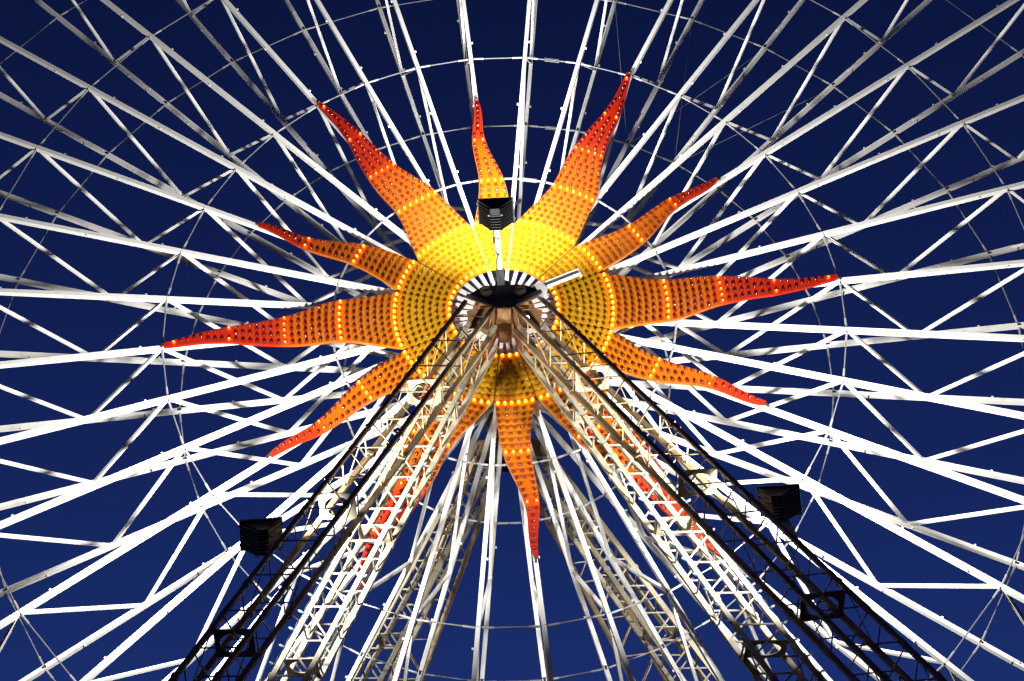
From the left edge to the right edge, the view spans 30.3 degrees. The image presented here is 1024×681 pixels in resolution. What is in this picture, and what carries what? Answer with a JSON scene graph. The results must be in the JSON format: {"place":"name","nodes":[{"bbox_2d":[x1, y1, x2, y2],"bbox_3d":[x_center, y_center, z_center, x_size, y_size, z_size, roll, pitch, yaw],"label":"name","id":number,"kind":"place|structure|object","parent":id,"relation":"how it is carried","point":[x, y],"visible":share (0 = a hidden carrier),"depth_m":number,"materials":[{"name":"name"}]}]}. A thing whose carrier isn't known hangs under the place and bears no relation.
{"place":"outdoors","nodes":[
{"label":"outdoors","id":0,"kind":"place"},
{"bbox_2d":[0,0,1023,680],"label":"sky","id":1,"kind":"structure","parent":0,"point":[496,27],"materials":[{"name":"blue"}]},
{"label":"ground","id":2,"kind":"structure","parent":0,"visible":0},
{"bbox_2d":[352,411,716,680],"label":"support tower","id":3,"kind":"structure","parent":2,"relation":"on","point":[630,614],"depth_m":45.51,"materials":[{"name":"metal"}]},
{"bbox_2d":[168,230,946,680],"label":"support tower","id":4,"kind":"structure","parent":2,"relation":"on","point":[504,304],"depth_m":38.59,"materials":[{"name":"metal"}]},
{"bbox_2d":[238,517,289,557],"bbox_3d":[-4.630,3.746,35.332,0.897,0.710,0.620,-3,-71,-12],"label":"floodlight","id":5,"kind":"object","parent":4,"relation":"attached to","point":[259,536],"visible":0.86,"depth_m":35.36,"materials":[{"name":"grey metal"}]},
{"bbox_2d":[259,389,426,680],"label":"support beam","id":6,"kind":"structure","parent":4,"relation":"hanging from","point":[320,578],"depth_m":38.46,"materials":[{"name":"white metal"}]},
{"bbox_2d":[306,372,474,680],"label":"support beam","id":7,"kind":"structure","parent":4,"relation":"hanging from","point":[390,527],"depth_m":39.26,"materials":[{"name":"white metal"}]},
{"bbox_2d":[476,197,515,231],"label":"floodlight","id":8,"kind":"object","parent":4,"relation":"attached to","point":[496,214],"visible":1,"depth_m":41.29,"materials":[{"name":"grey metal"}]},
{"bbox_2d":[0,0,1023,680],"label":"ferris wheel","id":9,"kind":"object","parent":4,"relation":"on","point":[220,494],"visible":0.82,"depth_m":45.36,"materials":[{"name":"white paint"}]},
{"bbox_2d":[160,71,841,598],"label":"sun ornament","id":10,"kind":"object","parent":9,"relation":"attached to","point":[594,305],"visible":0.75,"depth_m":44.33,"materials":[{"name":"orange metal"}]},
{"bbox_2d":[547,371,758,663],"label":"support beam","id":11,"kind":"structure","parent":4,"relation":"hanging from","point":[660,527],"depth_m":39.33,"materials":[{"name":"white metal"}]},
{"bbox_2d":[612,399,827,680],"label":"metal beam","id":12,"kind":"structure","parent":4,"relation":"hanging from","point":[758,591],"depth_m":38.37,"materials":[{"name":"white metal"}]},
{"bbox_2d":[757,484,802,537],"bbox_3d":[4.994,3.297,35.527,0.872,1.541,0.620,-4,-72,14],"label":"floodlight","id":13,"kind":"object","parent":4,"relation":"attached to","point":[782,504],"visible":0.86,"depth_m":35.94,"materials":[{"name":"grey metal"}]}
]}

